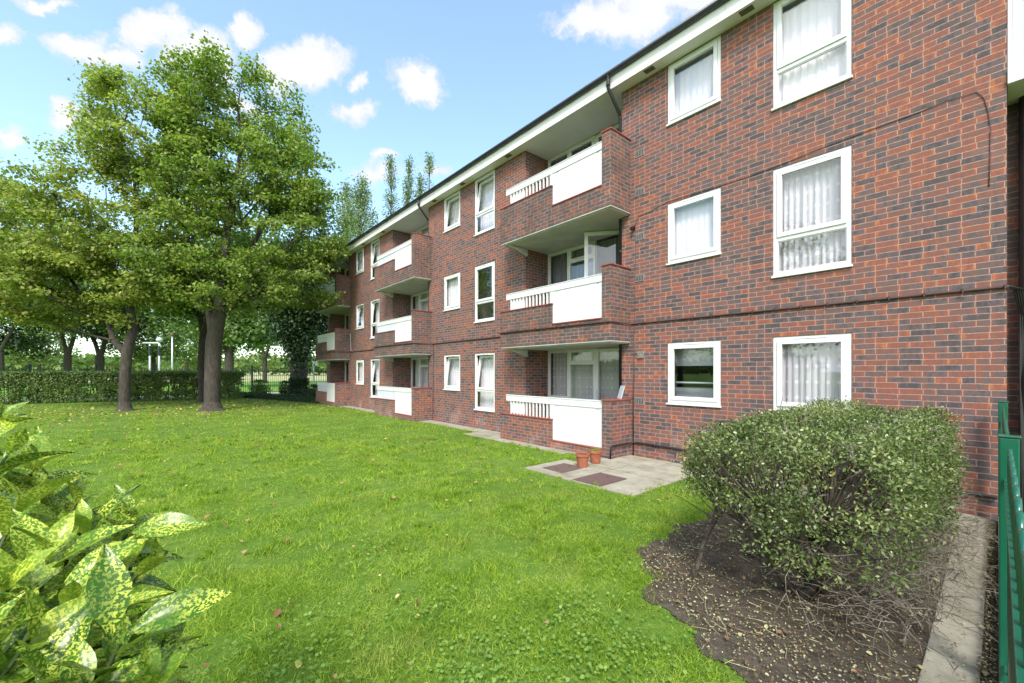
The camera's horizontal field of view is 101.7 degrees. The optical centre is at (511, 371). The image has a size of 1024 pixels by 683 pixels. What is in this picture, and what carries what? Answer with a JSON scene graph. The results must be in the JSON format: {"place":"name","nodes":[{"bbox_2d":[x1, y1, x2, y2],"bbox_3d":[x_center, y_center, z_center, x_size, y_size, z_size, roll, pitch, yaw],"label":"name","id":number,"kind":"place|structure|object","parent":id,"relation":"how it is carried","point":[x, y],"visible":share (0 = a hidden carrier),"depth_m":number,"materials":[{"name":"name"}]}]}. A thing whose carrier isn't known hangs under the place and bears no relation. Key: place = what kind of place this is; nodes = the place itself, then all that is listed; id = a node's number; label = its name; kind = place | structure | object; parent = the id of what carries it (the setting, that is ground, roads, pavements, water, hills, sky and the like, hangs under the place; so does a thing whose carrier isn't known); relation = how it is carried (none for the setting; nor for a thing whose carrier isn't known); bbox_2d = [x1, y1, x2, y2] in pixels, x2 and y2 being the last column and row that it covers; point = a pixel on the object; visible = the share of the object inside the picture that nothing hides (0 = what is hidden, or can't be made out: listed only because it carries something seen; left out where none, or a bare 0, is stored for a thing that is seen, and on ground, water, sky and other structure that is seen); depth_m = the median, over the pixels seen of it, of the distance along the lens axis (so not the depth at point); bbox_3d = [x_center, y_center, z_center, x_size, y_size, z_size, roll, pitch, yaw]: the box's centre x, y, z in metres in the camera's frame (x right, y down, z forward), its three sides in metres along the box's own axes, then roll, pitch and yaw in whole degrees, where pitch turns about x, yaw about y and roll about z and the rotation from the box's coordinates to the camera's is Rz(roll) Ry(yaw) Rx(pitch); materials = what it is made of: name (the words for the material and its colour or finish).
{"place":"outdoors","nodes":[
{"label":"outdoors","id":0,"kind":"place"},
{"bbox_2d":[2,392,278,401],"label":"park path","id":1,"kind":"structure","parent":0,"point":[142,397],"depth_m":29.30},
{"bbox_2d":[1,372,326,403],"bbox_3d":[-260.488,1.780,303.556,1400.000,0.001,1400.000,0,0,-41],"label":"ground","id":2,"kind":"structure","parent":0,"point":[275,380],"depth_m":66.86,"materials":[{"name":"green plant"}]},
{"bbox_2d":[0,275,68,387],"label":"park tree","id":3,"kind":"object","parent":2,"relation":"on","point":[23,344],"visible":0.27,"depth_m":45.43,"materials":[{"name":"green plant"}]},
{"bbox_2d":[0,323,83,377],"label":"park tree","id":4,"kind":"object","parent":2,"relation":"on","point":[17,357],"visible":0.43,"depth_m":99.02,"materials":[{"name":"green plant"}]},
{"bbox_2d":[17,236,148,370],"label":"park tree","id":5,"kind":"object","parent":2,"relation":"on","point":[67,359],"visible":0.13,"depth_m":51.89,"materials":[{"name":"green plant"}]},
{"bbox_2d":[41,279,168,384],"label":"park tree","id":6,"kind":"object","parent":2,"relation":"on","point":[100,357],"visible":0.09,"depth_m":55.81,"materials":[{"name":"green plant"}]},
{"bbox_2d":[88,309,198,370],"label":"park tree","id":7,"kind":"object","parent":2,"relation":"on","point":[140,354],"visible":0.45,"depth_m":58.54,"materials":[{"name":"green plant"}]},
{"bbox_2d":[143,337,162,379],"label":"exercise frame","id":8,"kind":"object","parent":2,"relation":"on","point":[159,339],"visible":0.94,"depth_m":40.94,"materials":[{"name":"metal"}]},
{"bbox_2d":[0,364,323,401],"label":"park railings","id":9,"kind":"object","parent":2,"relation":"on","point":[97,367],"visible":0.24,"depth_m":30.15,"materials":[{"name":"green paint"}]},
{"bbox_2d":[5,353,326,374],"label":"tree belt","id":10,"kind":"object","parent":2,"relation":"on","point":[241,363],"visible":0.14,"depth_m":159.56,"materials":[{"name":"green plant"}]},
{"bbox_2d":[170,333,173,386],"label":"lamp post","id":11,"kind":"object","parent":2,"relation":"on","point":[171,334],"visible":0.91,"depth_m":40.95,"materials":[{"name":"metal"}]},
{"bbox_2d":[140,309,243,371],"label":"park tree","id":12,"kind":"object","parent":2,"relation":"on","point":[192,361],"visible":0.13,"depth_m":84.55,"materials":[{"name":"green plant"}]},
{"bbox_2d":[159,305,283,386],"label":"park tree","id":13,"kind":"object","parent":2,"relation":"on","point":[234,335],"visible":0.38,"depth_m":45.29,"materials":[{"name":"green plant"}]},
{"bbox_2d":[226,312,284,382],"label":"park tree","id":14,"kind":"object","parent":2,"relation":"on","point":[265,354],"visible":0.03,"depth_m":61.91,"materials":[{"name":"green plant"}]},
{"bbox_2d":[246,226,336,393],"bbox_3d":[-17.268,-5.004,33.335,9.834,13.649,7.320,0,0,3],"label":"ivy clad tree","id":15,"kind":"object","parent":2,"relation":"on","point":[298,333],"visible":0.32,"depth_m":32.07,"materials":[{"name":"green plant"}]},
{"bbox_2d":[310,235,342,382],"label":"park tree","id":16,"kind":"object","parent":2,"relation":"on","point":[314,353],"depth_m":57.72,"materials":[{"name":"green plant"}]},
{"bbox_2d":[331,178,356,242],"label":"poplar tree","id":17,"kind":"object","parent":2,"relation":"on","point":[345,189],"visible":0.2,"depth_m":65.47,"materials":[{"name":"green plant"}]},
{"bbox_2d":[340,171,380,241],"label":"poplar tree","id":18,"kind":"object","parent":2,"relation":"on","point":[360,202],"visible":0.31,"depth_m":61.14,"materials":[{"name":"green plant"}]},
{"bbox_2d":[379,152,399,217],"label":"poplar tree","id":19,"kind":"object","parent":2,"relation":"on","point":[390,182],"visible":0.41,"depth_m":74.90,"materials":[{"name":"green plant"}]},
{"bbox_2d":[400,155,414,207],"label":"poplar tree","id":20,"kind":"object","parent":2,"relation":"on","point":[408,187],"visible":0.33,"depth_m":74.67,"materials":[{"name":"green plant"}]},
{"bbox_2d":[412,170,425,199],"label":"poplar tree","id":21,"kind":"object","parent":2,"relation":"on","point":[420,187],"visible":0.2,"depth_m":74.74,"materials":[{"name":"green plant"}]},
{"bbox_2d":[420,152,438,192],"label":"poplar tree","id":22,"kind":"object","parent":2,"relation":"on","point":[429,161],"visible":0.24,"depth_m":74.86,"materials":[{"name":"green plant"}]},
{"bbox_2d":[315,0,1009,520],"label":"apartment block","id":23,"kind":"structure","parent":2,"relation":"on","point":[717,210],"depth_m":7.13,"materials":[{"name":"brick"}]},
{"bbox_2d":[355,304,363,329],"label":"window","id":24,"kind":"structure","parent":23,"relation":"in","point":[362,305],"depth_m":20.07,"materials":[{"name":"white plastic"}]},
{"bbox_2d":[356,360,363,384],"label":"window","id":25,"kind":"structure","parent":23,"relation":"in","point":[359,363],"depth_m":19.94,"materials":[{"name":"white plastic"}]},
{"bbox_2d":[356,247,363,274],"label":"window","id":26,"kind":"structure","parent":23,"relation":"in","point":[359,261],"depth_m":19.94,"materials":[{"name":"white plastic"}]},
{"bbox_2d":[370,299,378,338],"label":"window","id":27,"kind":"structure","parent":23,"relation":"in","point":[376,302],"depth_m":18.70,"materials":[{"name":"white plastic"}]},
{"bbox_2d":[370,238,378,280],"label":"window","id":28,"kind":"structure","parent":23,"relation":"in","point":[375,250],"depth_m":18.70,"materials":[{"name":"white plastic"}]},
{"bbox_2d":[371,359,378,397],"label":"window","id":29,"kind":"structure","parent":23,"relation":"in","point":[375,367],"depth_m":18.72,"materials":[{"name":"white plastic"}]},
{"bbox_2d":[411,357,427,386],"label":"window","id":30,"kind":"structure","parent":23,"relation":"in","point":[421,364],"depth_m":17.08,"materials":[{"name":"white plastic"}]},
{"bbox_2d":[411,291,427,310],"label":"window","id":31,"kind":"structure","parent":23,"relation":"in","point":[421,299],"depth_m":17.01,"materials":[{"name":"white plastic"}]},
{"bbox_2d":[411,225,427,234],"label":"window","id":32,"kind":"structure","parent":23,"relation":"in","point":[425,232],"depth_m":16.88,"materials":[{"name":"glass"}]},
{"bbox_2d":[443,355,459,390],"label":"window","id":33,"kind":"structure","parent":23,"relation":"in","point":[452,366],"depth_m":13.94,"materials":[{"name":"white plastic"}]},
{"bbox_2d":[443,272,459,311],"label":"window","id":34,"kind":"structure","parent":23,"relation":"in","point":[452,282],"depth_m":13.82,"materials":[{"name":"white plastic"}]},
{"bbox_2d":[443,190,459,233],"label":"window","id":35,"kind":"structure","parent":23,"relation":"in","point":[452,210],"depth_m":13.93,"materials":[{"name":"white plastic"}]},
{"bbox_2d":[473,353,494,411],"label":"window","id":36,"kind":"structure","parent":23,"relation":"in","point":[485,371],"depth_m":12.58,"materials":[{"name":"white plastic"}]},
{"bbox_2d":[473,261,494,322],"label":"window","id":37,"kind":"structure","parent":23,"relation":"in","point":[490,299],"depth_m":12.28,"materials":[{"name":"white plastic"}]},
{"bbox_2d":[473,169,494,236],"bbox_3d":[-0.721,-4.958,12.351,0.321,1.752,1.185,0,0,-41],"label":"window","id":38,"kind":"structure","parent":23,"relation":"in","point":[485,198],"depth_m":12.57,"materials":[{"name":"white plastic"}]},
{"bbox_2d":[548,347,618,416],"bbox_3d":[1.960,0.509,10.467,0.292,2.181,2.705,0,0,-41],"label":"window","id":39,"kind":"structure","parent":23,"relation":"in","point":[574,369],"depth_m":10.70,"materials":[{"name":"white plastic"}]},
{"bbox_2d":[548,236,618,302],"bbox_3d":[1.958,-2.031,10.470,0.292,2.351,2.711,0,0,-41],"label":"window","id":40,"kind":"structure","parent":23,"relation":"in","point":[568,264],"depth_m":10.75,"materials":[{"name":"glass"}]},
{"bbox_2d":[548,129,618,185],"bbox_3d":[1.957,-4.633,10.469,0.289,2.306,2.712,0,0,-41],"label":"window","id":41,"kind":"structure","parent":23,"relation":"in","point":[569,153],"depth_m":10.82,"materials":[{"name":"white plastic"}]},
{"bbox_2d":[584,230,618,276],"bbox_3d":[2.183,-2.026,9.432,1.075,2.301,0.065,0,0,11],"label":"balcony door","id":42,"kind":"structure","parent":23,"relation":"in","point":[614,232],"depth_m":9.49,"materials":[{"name":"white plastic"}]},
{"bbox_2d":[595,348,618,399],"bbox_3d":[2.395,0.514,9.774,0.104,2.131,1.075,0,0,-41],"label":"balcony door","id":43,"kind":"structure","parent":23,"relation":"in","point":[597,351],"depth_m":10.12,"materials":[{"name":"white plastic"}]},
{"bbox_2d":[595,123,618,143],"bbox_3d":[2.410,-4.628,9.787,0.065,2.256,1.075,0,0,-41],"label":"balcony door","id":44,"kind":"structure","parent":23,"relation":"in","point":[597,138],"depth_m":10.10,"materials":[{"name":"white plastic"}]},
{"bbox_2d":[666,340,721,407],"bbox_3d":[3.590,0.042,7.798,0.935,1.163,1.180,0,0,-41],"label":"window","id":45,"kind":"structure","parent":23,"relation":"in","point":[700,353],"depth_m":7.73,"materials":[{"name":"white plastic"}]},
{"bbox_2d":[666,188,721,265],"bbox_3d":[3.314,-2.608,7.554,0.199,1.213,1.181,0,0,-41],"label":"window","id":46,"kind":"structure","parent":23,"relation":"in","point":[694,223],"depth_m":7.60,"materials":[{"name":"white plastic"}]},
{"bbox_2d":[666,35,721,126],"bbox_3d":[3.308,-5.204,7.562,0.199,1.153,1.182,0,0,-41],"label":"window","id":47,"kind":"structure","parent":23,"relation":"in","point":[697,88],"depth_m":7.58,"materials":[{"name":"white plastic"}]},
{"bbox_2d":[771,145,852,278],"bbox_3d":[4.476,-2.336,6.226,0.232,1.758,1.191,0,0,-41],"label":"window","id":48,"kind":"structure","parent":23,"relation":"in","point":[812,197],"depth_m":6.22,"materials":[{"name":"white plastic"}]},
{"bbox_2d":[771,0,852,111],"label":"window","id":49,"kind":"structure","parent":23,"relation":"in","point":[812,41],"depth_m":6.28,"materials":[{"name":"white plastic"}]},
{"bbox_2d":[773,333,851,445],"bbox_3d":[4.479,0.289,6.224,0.234,1.758,1.185,0,0,-41],"label":"window","id":50,"kind":"structure","parent":23,"relation":"in","point":[809,367],"depth_m":6.26,"materials":[{"name":"white plastic"}]},
{"bbox_2d":[1007,0,1023,511],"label":"stair wing","id":51,"kind":"structure","parent":2,"relation":"on","point":[1015,229],"depth_m":5.03,"materials":[{"name":"brown brick"}]},
{"bbox_2d":[1008,0,1023,69],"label":"window","id":52,"kind":"structure","parent":51,"relation":"in","point":[1015,7],"depth_m":4.73,"materials":[{"name":"white plastic"}]},
{"bbox_2d":[0,0,713,371],"label":"sky","id":53,"kind":"structure","parent":0,"point":[451,80],"materials":[{"name":"blue"}]},
{"bbox_2d":[0,396,988,682],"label":"lawn","id":54,"kind":"structure","parent":0,"point":[650,626],"depth_m":4.19,"materials":[{"name":"green plant"}]},
{"bbox_2d":[0,160,77,333],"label":"maple tree","id":55,"kind":"object","parent":54,"relation":"on","point":[5,225],"visible":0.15,"depth_m":21.28,"materials":[{"name":"green plant"}]},
{"bbox_2d":[0,57,209,410],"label":"maple tree","id":56,"kind":"object","parent":54,"relation":"on","point":[24,257],"visible":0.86,"depth_m":17.29,"materials":[{"name":"green plant"}]},
{"bbox_2d":[0,401,235,682],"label":"spotted laurel","id":57,"kind":"object","parent":54,"relation":"on","point":[62,620],"visible":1,"depth_m":0.77,"materials":[{"name":"green plant"}]},
{"bbox_2d":[0,370,244,403],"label":"hedge","id":58,"kind":"object","parent":54,"relation":"on","point":[42,385],"visible":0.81,"depth_m":23.30,"materials":[{"name":"green plant"}]},
{"bbox_2d":[106,163,306,402],"bbox_3d":[-16.570,-4.874,23.270,9.556,13.389,7.244,0,0,-9],"label":"maple tree","id":59,"kind":"object","parent":54,"relation":"on","point":[246,240],"visible":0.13,"depth_m":23.03,"materials":[{"name":"green plant"}]},
{"bbox_2d":[93,30,361,411],"bbox_3d":[-11.869,-6.229,18.257,9.960,16.098,6.572,0,0,-19],"label":"maple tree","id":60,"kind":"object","parent":54,"relation":"on","point":[306,198],"visible":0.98,"depth_m":17.45,"materials":[{"name":"green plant"}]},
{"bbox_2d":[248,379,274,392],"bbox_3d":[-17.663,1.147,29.334,1.577,1.284,1.403,0,0,-41],"label":"clipped bush","id":61,"kind":"object","parent":54,"relation":"on","point":[260,387],"visible":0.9,"depth_m":29.04,"materials":[{"name":"green plant"}]},
{"bbox_2d":[234,391,319,403],"bbox_3d":[-14.077,1.587,26.756,13.918,0.437,3.567,0,0,33],"label":"ground cover","id":62,"kind":"object","parent":54,"relation":"on","point":[306,398],"visible":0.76,"depth_m":25.77,"materials":[{"name":"green plant"}]},
{"bbox_2d":[277,380,292,393],"bbox_3d":[-16.024,1.158,29.524,1.065,1.191,1.142,0,0,-41],"label":"dark bush","id":63,"kind":"object","parent":54,"relation":"on","point":[284,389],"visible":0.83,"depth_m":29.25,"materials":[{"name":"green plant"}]},
{"bbox_2d":[288,376,309,394],"bbox_3d":[-14.452,1.065,28.302,1.199,1.493,1.107,0,0,0],"label":"twiggy bush","id":64,"kind":"object","parent":54,"relation":"on","point":[295,383],"visible":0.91,"depth_m":27.93,"materials":[{"name":"green plant"}]},
{"bbox_2d":[302,384,317,395],"bbox_3d":[-12.634,1.277,26.592,1.131,1.033,1.137,0,0,-41],"label":"dark bush","id":65,"kind":"object","parent":54,"relation":"on","point":[311,391],"visible":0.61,"depth_m":26.35,"materials":[{"name":"green plant"}]},
{"bbox_2d":[0,398,686,682],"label":"fallen leaves","id":66,"kind":"object","parent":54,"relation":"on","point":[277,612],"visible":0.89,"depth_m":14.22,"materials":[{"name":"brown plant"}]},
{"bbox_2d":[193,467,732,682],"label":"clover","id":67,"kind":"object","parent":54,"relation":"on","point":[481,674],"visible":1,"depth_m":2.56,"materials":[{"name":"green plant"}]},
{"bbox_2d":[524,458,686,496],"bbox_3d":[1.550,1.732,7.062,1.636,0.076,2.186,0,0,-41],"label":"apron","id":68,"kind":"object","parent":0,"point":[637,477],"visible":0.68,"depth_m":6.86,"materials":[{"name":"concrete"}]},
{"bbox_2d":[543,463,581,472],"bbox_3d":[0.900,1.694,7.316,0.580,0.016,0.480,0,0,-41],"label":"manhole cover","id":69,"kind":"object","parent":68,"relation":"on","point":[563,467],"visible":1,"depth_m":7.32,"materials":[{"name":"brown metal"}]},
{"bbox_2d":[575,452,589,467],"bbox_3d":[1.252,1.573,7.397,0.260,0.235,0.260,0,0,-41],"label":"plant pot","id":70,"kind":"object","parent":68,"relation":"on","point":[582,458],"visible":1,"depth_m":7.32,"materials":[{"name":"ceramic"}]},
{"bbox_2d":[588,447,601,463],"bbox_3d":[1.542,1.531,7.709,0.258,0.319,0.258,0,0,17],"label":"plant pot","id":71,"kind":"object","parent":68,"relation":"on","point":[595,455],"visible":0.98,"depth_m":7.62,"materials":[{"name":"ceramic"}]},
{"bbox_2d":[573,472,626,486],"bbox_3d":[1.389,1.694,6.554,0.680,0.016,0.520,0,0,-41],"label":"manhole cover","id":72,"kind":"object","parent":68,"relation":"on","point":[603,479],"visible":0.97,"depth_m":6.50,"materials":[{"name":"brown metal"}]},
{"bbox_2d":[617,386,624,398],"bbox_3d":[2.201,0.420,8.414,0.013,0.270,0.260,16,-1,-3],"label":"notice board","id":73,"kind":"object","parent":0,"point":[620,393],"visible":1,"depth_m":8.39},
{"bbox_2d":[341,406,996,535],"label":"path","id":74,"kind":"structure","parent":0,"point":[667,466],"depth_m":7.85,"materials":[{"name":"concrete"}]},
{"bbox_2d":[636,492,958,682],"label":"soil bed","id":75,"kind":"object","parent":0,"point":[745,568],"visible":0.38,"depth_m":2.93,"materials":[{"name":"brown soil"}]},
{"bbox_2d":[673,420,768,580],"bbox_3d":[1.809,1.100,3.691,0.863,1.313,0.939,0,0,8],"label":"sapling","id":76,"kind":"object","parent":75,"relation":"on","point":[695,571],"visible":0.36,"depth_m":3.50,"materials":[{"name":"green plant"}]},
{"bbox_2d":[639,498,998,682],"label":"leaf litter","id":77,"kind":"object","parent":75,"relation":"on","point":[985,672],"visible":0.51,"depth_m":2.86,"materials":[{"name":"brown plant"}]},
{"bbox_2d":[668,395,998,675],"bbox_3d":[2.994,0.999,3.821,3.770,1.501,2.205,0,0,-41],"label":"cotoneaster shrub","id":78,"kind":"object","parent":75,"relation":"on","point":[889,461],"visible":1,"depth_m":2.88,"materials":[{"name":"green plant"}]},
{"bbox_2d":[917,528,987,682],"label":"path","id":79,"kind":"structure","parent":0,"point":[936,664],"depth_m":2.69,"materials":[{"name":"concrete"}]},
{"bbox_2d":[981,521,998,682],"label":"verge","id":80,"kind":"structure","parent":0,"point":[995,643],"depth_m":2.82,"materials":[{"name":"soil"}]},
{"bbox_2d":[998,518,998,603],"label":"fence kerb","id":81,"kind":"structure","parent":80,"relation":"on","point":[998,559],"depth_m":3.62,"materials":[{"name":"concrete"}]},
{"bbox_2d":[997,401,1023,682],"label":"bow top railing","id":82,"kind":"object","parent":81,"relation":"on","point":[1011,584],"visible":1,"depth_m":1.76,"materials":[{"name":"green metal"}]}
]}

